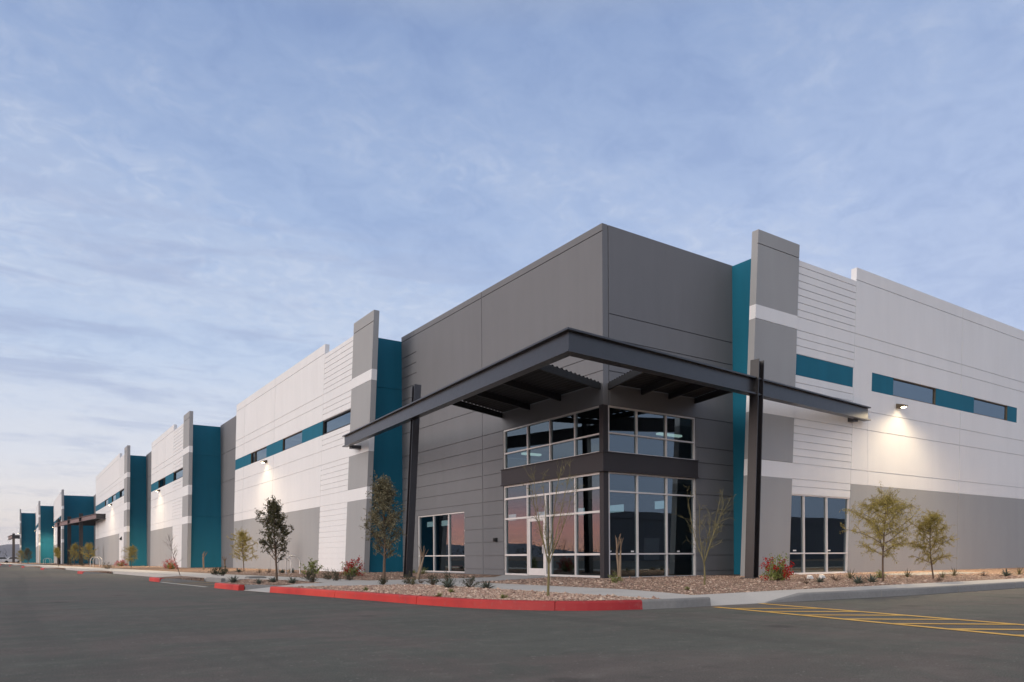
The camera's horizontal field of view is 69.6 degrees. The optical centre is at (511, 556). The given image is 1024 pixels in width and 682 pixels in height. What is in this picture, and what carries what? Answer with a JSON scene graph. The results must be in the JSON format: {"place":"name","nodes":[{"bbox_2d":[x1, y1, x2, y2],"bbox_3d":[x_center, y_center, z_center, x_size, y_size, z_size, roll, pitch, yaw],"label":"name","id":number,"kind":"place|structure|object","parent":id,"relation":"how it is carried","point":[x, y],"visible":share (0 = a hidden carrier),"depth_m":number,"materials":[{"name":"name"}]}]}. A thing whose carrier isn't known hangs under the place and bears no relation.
{"place":"outdoors","nodes":[
{"label":"outdoors","id":0,"kind":"place"},
{"bbox_2d":[0,544,19,557],"bbox_3d":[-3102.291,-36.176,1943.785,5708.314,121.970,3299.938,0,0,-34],"label":"hills","id":1,"kind":"structure","parent":0,"point":[6,549],"depth_m":2989.75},
{"bbox_2d":[101,561,112,568],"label":"bush","id":2,"kind":"object","parent":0,"point":[104,567],"visible":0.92,"depth_m":53.47,"materials":[{"name":"green plant"}]},
{"bbox_2d":[158,576,203,580],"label":"gravel","id":3,"kind":"structure","parent":0,"point":[189,578],"depth_m":27.74,"materials":[{"name":"brown gravel"}]},
{"bbox_2d":[0,563,367,582],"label":"pavement","id":4,"kind":"structure","parent":0,"point":[160,573],"depth_m":35.59,"materials":[{"name":"concrete"}]},
{"bbox_2d":[15,550,23,561],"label":"mesquite tree","id":5,"kind":"object","parent":4,"relation":"on","point":[21,553],"visible":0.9,"depth_m":121.26,"materials":[{"name":"green plant"}]},
{"bbox_2d":[53,548,61,566],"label":"mesquite tree","id":6,"kind":"object","parent":4,"relation":"on","point":[56,551],"visible":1,"depth_m":74.08,"materials":[{"name":"green plant"}]},
{"bbox_2d":[165,537,181,574],"bbox_3d":[-14.426,-0.062,31.293,0.908,1.859,0.560,0,0,-8],"label":"bare tree","id":7,"kind":"object","parent":4,"relation":"on","point":[172,552],"visible":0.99,"depth_m":31.34,"materials":[{"name":"brown plant"}]},
{"bbox_2d":[208,568,220,574],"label":"bush","id":8,"kind":"object","parent":4,"relation":"on","point":[215,572],"visible":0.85,"depth_m":31.61,"materials":[{"name":"green plant"}]},
{"bbox_2d":[217,566,228,575],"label":"bush","id":9,"kind":"object","parent":4,"relation":"on","point":[222,573],"visible":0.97,"depth_m":30.32,"materials":[{"name":"green plant"}]},
{"bbox_2d":[245,576,265,578],"bbox_3d":[-9.143,0.758,26.240,0.600,0.115,0.600,0,0,-34],"label":"drain box","id":10,"kind":"object","parent":4,"relation":"on","point":[249,577],"visible":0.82,"depth_m":26.03,"materials":[{"name":"concrete"}]},
{"bbox_2d":[321,568,334,579],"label":"bush","id":11,"kind":"object","parent":4,"relation":"on","point":[326,576],"visible":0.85,"depth_m":24.12,"materials":[{"name":"green plant"}]},
{"bbox_2d":[16,563,500,580],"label":"gravel","id":12,"kind":"structure","parent":0,"point":[193,570],"depth_m":41.66,"materials":[{"name":"brown gravel"}]},
{"bbox_2d":[23,547,31,561],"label":"oak tree","id":13,"kind":"object","parent":12,"relation":"on","point":[27,551],"visible":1,"depth_m":120.10,"materials":[{"name":"green plant"}]},
{"bbox_2d":[68,543,79,563],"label":"mesquite tree","id":14,"kind":"object","parent":12,"relation":"on","point":[73,547],"visible":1,"depth_m":98.08,"materials":[{"name":"green plant"}]},
{"bbox_2d":[80,542,98,564],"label":"mesquite tree","id":15,"kind":"object","parent":12,"relation":"on","point":[88,546],"visible":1,"depth_m":93.97,"materials":[{"name":"green plant"}]},
{"bbox_2d":[113,560,128,565],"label":"bougainvillea","id":16,"kind":"object","parent":12,"relation":"on","point":[119,563],"visible":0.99,"depth_m":75.18,"materials":[{"name":"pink plant"}]},
{"bbox_2d":[121,543,137,567],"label":"mesquite tree","id":17,"kind":"object","parent":12,"relation":"on","point":[131,553],"visible":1,"depth_m":59.69,"materials":[{"name":"green plant"}]},
{"bbox_2d":[162,558,178,568],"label":"bougainvillea","id":18,"kind":"object","parent":12,"relation":"on","point":[170,565],"visible":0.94,"depth_m":50.90,"materials":[{"name":"red plant"}]},
{"bbox_2d":[226,527,258,570],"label":"mesquite tree","id":19,"kind":"object","parent":12,"relation":"on","point":[244,538],"visible":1,"depth_m":41.38,"materials":[{"name":"green plant"}]},
{"bbox_2d":[277,555,291,572],"bbox_3d":[-10.881,0.353,35.212,0.784,0.866,0.164,0,0,-4],"label":"bike rack","id":20,"kind":"object","parent":12,"relation":"on","point":[290,561],"visible":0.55,"depth_m":35.20,"materials":[{"name":"silver metal"}]},
{"bbox_2d":[285,555,301,573],"bbox_3d":[-9.980,0.358,33.528,0.784,0.846,0.164,0,0,-4],"label":"bike rack","id":21,"kind":"object","parent":12,"relation":"on","point":[286,564],"visible":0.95,"depth_m":33.50,"materials":[{"name":"silver metal"}]},
{"bbox_2d":[299,558,323,574],"bbox_3d":[-8.414,0.398,31.062,0.994,0.766,0.717,0,0,-34],"label":"shrub","id":22,"kind":"object","parent":12,"relation":"on","point":[312,566],"visible":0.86,"depth_m":31.05,"materials":[{"name":"green plant"}]},
{"bbox_2d":[336,557,365,575],"bbox_3d":[-6.136,0.374,28.545,1.029,0.837,1.164,0,0,-34],"label":"bougainvillea","id":23,"kind":"object","parent":12,"relation":"on","point":[356,570],"visible":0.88,"depth_m":28.52,"materials":[{"name":"red plant"}]},
{"bbox_2d":[224,579,321,589],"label":"gravel","id":24,"kind":"structure","parent":0,"point":[264,582],"depth_m":21.14,"materials":[{"name":"brown gravel"}]},
{"bbox_2d":[227,575,241,582],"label":"agave","id":25,"kind":"object","parent":24,"relation":"on","point":[233,580],"visible":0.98,"depth_m":21.56,"materials":[{"name":"green plant"}]},
{"bbox_2d":[266,577,278,582],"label":"agave","id":26,"kind":"object","parent":24,"relation":"on","point":[272,580],"visible":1,"depth_m":21.72,"materials":[{"name":"green plant"}]},
{"bbox_2d":[255,495,293,580],"bbox_3d":[-7.511,-0.595,23.397,1.309,2.852,1.246,0,0,-34],"label":"oak tree","id":27,"kind":"object","parent":24,"relation":"on","point":[274,507],"visible":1,"depth_m":23.43,"materials":[{"name":"green plant"}]},
{"bbox_2d":[286,576,298,583],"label":"agave","id":28,"kind":"object","parent":24,"relation":"on","point":[291,580],"visible":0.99,"depth_m":20.66,"materials":[{"name":"green plant"}]},
{"bbox_2d":[305,570,319,581],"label":"bush","id":29,"kind":"object","parent":24,"relation":"on","point":[312,578],"visible":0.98,"depth_m":21.74,"materials":[{"name":"green plant"}]},
{"bbox_2d":[328,569,341,580],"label":"bush","id":30,"kind":"object","parent":24,"relation":"on","point":[336,576],"visible":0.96,"depth_m":22.89,"materials":[{"name":"green plant"}]},
{"bbox_2d":[342,570,355,579],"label":"bush","id":31,"kind":"object","parent":24,"relation":"on","point":[347,575],"visible":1,"depth_m":23.03,"materials":[{"name":"green plant"}]},
{"bbox_2d":[245,584,318,591],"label":"pavement","id":32,"kind":"structure","parent":0,"point":[266,589],"depth_m":19.53,"materials":[{"name":"concrete"}]},
{"bbox_2d":[304,575,557,585],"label":"pavement","id":33,"kind":"structure","parent":0,"point":[399,582],"depth_m":21.91,"materials":[{"name":"concrete"}]},
{"bbox_2d":[359,470,405,582],"bbox_3d":[-3.588,-0.792,20.500,1.343,3.201,1.378,0,0,7],"label":"oak tree","id":34,"kind":"object","parent":33,"relation":"on","point":[383,492],"visible":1,"depth_m":20.40,"materials":[{"name":"green plant"}]},
{"bbox_2d":[402,572,415,583],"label":"bush","id":35,"kind":"object","parent":33,"relation":"on","point":[406,579],"visible":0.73,"depth_m":19.88,"materials":[{"name":"green plant"}]},
{"bbox_2d":[416,546,428,578],"bbox_3d":[-2.890,0.219,23.668,0.460,1.166,0.293,0,0,34],"label":"dead plant","id":36,"kind":"object","parent":33,"relation":"on","point":[420,565],"visible":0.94,"depth_m":23.65,"materials":[{"name":"brown plant"}]},
{"bbox_2d":[305,585,637,600],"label":"gravel","id":37,"kind":"structure","parent":0,"point":[488,594],"depth_m":13.77,"materials":[{"name":"brown gravel"}]},
{"bbox_2d":[376,577,387,584],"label":"bush","id":38,"kind":"object","parent":37,"relation":"on","point":[383,580],"visible":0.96,"depth_m":19.32,"materials":[{"name":"green plant"}]},
{"bbox_2d":[406,577,417,584],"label":"grass tuft","id":39,"kind":"object","parent":37,"relation":"on","point":[412,582],"visible":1,"depth_m":19.22,"materials":[{"name":"green plant"}]},
{"bbox_2d":[424,573,442,584],"bbox_3d":[-2.006,0.563,18.850,0.462,0.356,0.377,0,0,37],"label":"bush","id":40,"kind":"object","parent":37,"relation":"on","point":[435,581],"visible":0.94,"depth_m":18.83,"materials":[{"name":"green plant"}]},
{"bbox_2d":[439,577,458,587],"bbox_3d":[-1.484,0.602,17.180,0.512,0.264,0.486,0,0,-34],"label":"agave","id":41,"kind":"object","parent":37,"relation":"on","point":[448,584],"visible":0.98,"depth_m":17.16,"materials":[{"name":"green plant"}]},
{"bbox_2d":[442,571,455,583],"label":"bush","id":42,"kind":"object","parent":37,"relation":"on","point":[447,577],"visible":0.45,"depth_m":18.18,"materials":[{"name":"green plant"}]},
{"bbox_2d":[459,575,479,586],"bbox_3d":[-0.992,0.565,17.379,0.493,0.361,0.430,0,0,-15],"label":"bush","id":43,"kind":"object","parent":37,"relation":"on","point":[470,582],"visible":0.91,"depth_m":17.36,"materials":[{"name":"green plant"}]},
{"bbox_2d":[476,579,495,587],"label":"agave","id":44,"kind":"object","parent":37,"relation":"on","point":[485,585],"visible":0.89,"depth_m":16.58,"materials":[{"name":"green plant"}]},
{"bbox_2d":[523,456,582,595],"bbox_3d":[0.699,-0.526,13.236,1.590,2.596,0.892,0,0,-34],"label":"palo verde tree","id":45,"kind":"object","parent":37,"relation":"on","point":[548,559],"visible":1,"depth_m":13.36,"materials":[{"name":"plant"}]},
{"bbox_2d":[0,565,1023,681],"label":"road","id":46,"kind":"structure","parent":0,"point":[64,626],"depth_m":7.66,"materials":[{"name":"grey asphalt"}]},
{"bbox_2d":[82,571,109,573],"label":"kerb","id":47,"kind":"structure","parent":46,"relation":"on","point":[95,572],"depth_m":43.20,"materials":[{"name":"concrete"}]},
{"bbox_2d":[149,577,163,581],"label":"kerb","id":48,"kind":"structure","parent":46,"relation":"on","point":[155,579],"depth_m":27.77,"materials":[{"name":"red paint"}]},
{"bbox_2d":[159,578,196,581],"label":"kerb","id":49,"kind":"structure","parent":46,"relation":"on","point":[173,580],"depth_m":27.34,"materials":[{"name":"concrete"}]},
{"bbox_2d":[206,577,224,581],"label":"kerb","id":50,"kind":"structure","parent":46,"relation":"on","point":[210,579],"depth_m":26.88,"materials":[{"name":"concrete"}]},
{"bbox_2d":[214,583,243,589],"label":"kerb","id":51,"kind":"structure","parent":46,"relation":"on","point":[229,586],"depth_m":20.33,"materials":[{"name":"red paint"}]},
{"bbox_2d":[245,585,282,589],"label":"kerb","id":52,"kind":"structure","parent":46,"relation":"on","point":[247,587],"depth_m":19.87,"materials":[{"name":"concrete"}]},
{"bbox_2d":[270,586,642,610],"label":"kerb","id":53,"kind":"structure","parent":46,"relation":"on","point":[593,605],"depth_m":12.34,"materials":[{"name":"red paint"}]},
{"bbox_2d":[8,223,1023,578],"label":"warehouse","id":54,"kind":"structure","parent":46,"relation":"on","point":[778,393],"depth_m":29.36,"materials":[{"name":"concrete"}]},
{"bbox_2d":[158,477,164,488],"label":"window","id":55,"kind":"structure","parent":54,"relation":"in","point":[161,483],"depth_m":69.13,"materials":[{"name":"glass"}]},
{"bbox_2d":[174,468,182,480],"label":"window","id":56,"kind":"structure","parent":54,"relation":"in","point":[178,474],"depth_m":62.26,"materials":[{"name":"blue glass"}]},
{"bbox_2d":[251,446,266,463],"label":"window","id":57,"kind":"structure","parent":54,"relation":"in","point":[260,454],"depth_m":50.89,"materials":[{"name":"glass"}]},
{"bbox_2d":[283,431,301,450],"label":"window","id":58,"kind":"structure","parent":54,"relation":"in","point":[295,439],"depth_m":44.71,"materials":[{"name":"glass"}]},
{"bbox_2d":[323,409,350,434],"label":"window","id":59,"kind":"structure","parent":54,"relation":"in","point":[341,420],"depth_m":38.63,"materials":[{"name":"blue glass"}]},
{"bbox_2d":[418,512,464,572],"bbox_3d":[-3.214,-0.620,33.590,0.120,2.640,4.400,0,0,-34],"label":"window","id":60,"kind":"structure","parent":54,"relation":"in","point":[442,534],"depth_m":33.54,"materials":[{"name":"glass"}]},
{"bbox_2d":[528,517,544,575],"bbox_3d":[0.911,-0.376,27.427,0.175,2.140,1.070,0,0,-34],"label":"door","id":61,"kind":"structure","parent":54,"relation":"in","point":[536,552],"depth_m":27.51,"materials":[{"name":"metal"}]},
{"bbox_2d":[504,406,598,468],"bbox_3d":[1.385,-4.229,26.779,0.120,1.560,5.920,0,0,-34],"label":"window","id":62,"kind":"structure","parent":54,"relation":"in","point":[575,433],"depth_m":26.62,"materials":[{"name":"glass"}]},
{"bbox_2d":[504,472,599,577],"bbox_3d":[1.410,-1.046,26.771,0.120,3.515,5.900,0,0,-34],"label":"window","id":63,"kind":"structure","parent":54,"relation":"in","point":[576,553],"depth_m":26.27,"materials":[{"name":"glass"}]},
{"bbox_2d":[608,405,694,459],"bbox_3d":[4.883,-4.250,25.612,4.180,1.560,0.120,0,0,-34],"label":"window","id":64,"kind":"structure","parent":54,"relation":"in","point":[632,431],"depth_m":25.58,"materials":[{"name":"glass"}]},
{"bbox_2d":[608,472,695,577],"bbox_3d":[4.903,-1.047,25.612,4.180,3.555,0.120,0,0,-34],"label":"window","id":65,"kind":"structure","parent":54,"relation":"in","point":[641,507],"depth_m":25.59,"materials":[{"name":"glass"}]},
{"bbox_2d":[789,494,849,573],"bbox_3d":[11.748,-0.847,28.200,3.994,2.970,0.120,0,0,-34],"label":"window","id":66,"kind":"structure","parent":54,"relation":"in","point":[816,526],"depth_m":28.21,"materials":[{"name":"glass"}]},
{"bbox_2d":[893,378,935,404],"bbox_3d":[17.540,-7.182,32.155,3.648,0.770,0.120,0,0,-34],"label":"window","id":67,"kind":"structure","parent":54,"relation":"in","point":[901,388],"depth_m":32.16,"materials":[{"name":"glass"}]},
{"bbox_2d":[974,398,1006,420],"bbox_3d":[23.473,-7.219,36.180,3.648,0.770,0.120,0,0,-34],"label":"window","id":68,"kind":"structure","parent":54,"relation":"in","point":[981,407],"depth_m":36.24,"materials":[{"name":"glass"}]},
{"bbox_2d":[640,597,710,608],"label":"kerb","id":69,"kind":"structure","parent":46,"relation":"on","point":[674,603],"depth_m":12.10,"materials":[{"name":"concrete"}]},
{"bbox_2d":[717,603,1023,636],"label":"road marking","id":70,"kind":"object","parent":46,"relation":"on","point":[960,629],"visible":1,"depth_m":9.63,"materials":[{"name":"yellow paint"}]},
{"bbox_2d":[767,581,1023,602],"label":"kerb","id":71,"kind":"structure","parent":46,"relation":"on","point":[826,595],"depth_m":15.12,"materials":[{"name":"concrete"}]},
{"bbox_2d":[0,0,1023,544],"label":"sky","id":72,"kind":"structure","parent":0,"point":[199,199],"materials":[{"name":"blue"}]},
{"bbox_2d":[427,582,706,598],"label":"pavement","id":73,"kind":"structure","parent":0,"point":[617,592],"depth_m":15.14,"materials":[{"name":"concrete"}]},
{"bbox_2d":[227,568,1023,600],"bbox_3d":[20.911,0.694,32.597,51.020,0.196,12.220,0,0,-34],"label":"gravel","id":74,"kind":"structure","parent":0,"point":[996,570],"depth_m":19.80,"materials":[{"name":"gravel"}]},
{"bbox_2d":[608,571,623,582],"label":"shrub","id":75,"kind":"object","parent":74,"relation":"on","point":[615,580],"visible":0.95,"depth_m":19.74,"materials":[{"name":"green plant"}]},
{"bbox_2d":[615,534,622,581],"bbox_3d":[2.953,0.060,20.398,0.250,1.398,0.345,0,0,19],"label":"dead plant","id":76,"kind":"object","parent":74,"relation":"on","point":[618,558],"visible":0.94,"depth_m":20.40,"materials":[{"name":"brown plant"}]},
{"bbox_2d":[671,486,734,584],"bbox_3d":[4.825,-0.500,17.864,1.505,2.492,1.210,0,0,-23],"label":"palo verde tree","id":77,"kind":"object","parent":74,"relation":"on","point":[705,557],"visible":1,"depth_m":17.84,"materials":[{"name":"plant"}]},
{"bbox_2d":[759,553,793,580],"bbox_3d":[7.471,0.275,20.671,1.023,0.830,1.054,0,0,-34],"label":"bougainvillea","id":78,"kind":"object","parent":74,"relation":"on","point":[781,572],"visible":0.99,"depth_m":20.62,"materials":[{"name":"green plant"}]},
{"bbox_2d":[797,576,812,583],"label":"dry shrub","id":79,"kind":"object","parent":74,"relation":"on","point":[806,581],"visible":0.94,"depth_m":18.27,"materials":[{"name":"brown plant"}]},
{"bbox_2d":[814,576,825,581],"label":"agave","id":80,"kind":"object","parent":74,"relation":"on","point":[819,579],"visible":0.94,"depth_m":19.02,"materials":[{"name":"green plant"}]},
{"bbox_2d":[829,574,843,580],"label":"dry shrub","id":81,"kind":"object","parent":74,"relation":"on","point":[834,578],"visible":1,"depth_m":20.38,"materials":[{"name":"brown plant"}]},
{"bbox_2d":[842,568,856,578],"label":"grass tuft","id":82,"kind":"object","parent":74,"relation":"on","point":[850,575],"visible":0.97,"depth_m":21.90,"materials":[{"name":"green plant"}]},
{"bbox_2d":[849,576,866,583],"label":"agave","id":83,"kind":"object","parent":74,"relation":"on","point":[857,580],"visible":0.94,"depth_m":18.04,"materials":[{"name":"green plant"}]},
{"bbox_2d":[864,574,878,581],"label":"agave","id":84,"kind":"object","parent":74,"relation":"on","point":[871,578],"visible":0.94,"depth_m":18.79,"materials":[{"name":"green plant"}]},
{"bbox_2d":[872,569,885,577],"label":"shrub","id":85,"kind":"object","parent":74,"relation":"on","point":[880,574],"visible":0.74,"depth_m":22.33,"materials":[{"name":"green plant"}]},
{"bbox_2d":[840,482,926,580],"bbox_3d":[10.130,-0.691,20.265,1.848,2.830,2.006,0,0,-13],"label":"mesquite tree","id":86,"kind":"object","parent":74,"relation":"on","point":[886,503],"visible":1,"depth_m":20.04,"materials":[{"name":"green plant"}]},
{"bbox_2d":[899,569,916,576],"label":"grass tuft","id":87,"kind":"object","parent":74,"relation":"on","point":[907,574],"visible":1,"depth_m":22.99,"materials":[{"name":"green plant"}]},
{"bbox_2d":[901,509,958,578],"bbox_3d":[12.172,-0.369,21.432,1.496,2.165,1.692,0,0,43],"label":"mesquite tree","id":88,"kind":"object","parent":74,"relation":"on","point":[928,522],"visible":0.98,"depth_m":21.43,"materials":[{"name":"green plant"}]},
{"bbox_2d":[947,569,960,575],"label":"grass tuft","id":89,"kind":"object","parent":74,"relation":"on","point":[954,573],"visible":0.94,"depth_m":24.18,"materials":[{"name":"green plant"}]},
{"bbox_2d":[1000,568,1015,575],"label":"agave","id":90,"kind":"object","parent":74,"relation":"on","point":[1006,573],"visible":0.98,"depth_m":23.45,"materials":[{"name":"green plant"}]},
{"bbox_2d":[1012,567,1023,574],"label":"grass tuft","id":91,"kind":"object","parent":74,"relation":"on","point":[1018,572],"visible":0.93,"depth_m":24.81,"materials":[{"name":"green plant"}]},
{"bbox_2d":[697,592,764,605],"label":"pavement","id":92,"kind":"structure","parent":0,"point":[729,599],"depth_m":13.27,"materials":[{"name":"concrete"}]},
{"bbox_2d":[743,578,1023,602],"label":"pavement","id":93,"kind":"structure","parent":0,"point":[765,596],"depth_m":15.51,"materials":[{"name":"concrete"}]},
{"bbox_2d":[868,572,988,574],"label":"pavement","id":94,"kind":"structure","parent":0,"point":[929,573],"depth_m":27.07,"materials":[{"name":"concrete"}]},
{"label":"ground","id":95,"kind":"structure","parent":0,"visible":0},
{"bbox_2d":[2,557,19,562],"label":"parked car","id":96,"kind":"object","parent":95,"relation":"on","point":[9,559],"visible":0.81,"depth_m":197.84,"materials":[{"name":"white paint"}]}
]}

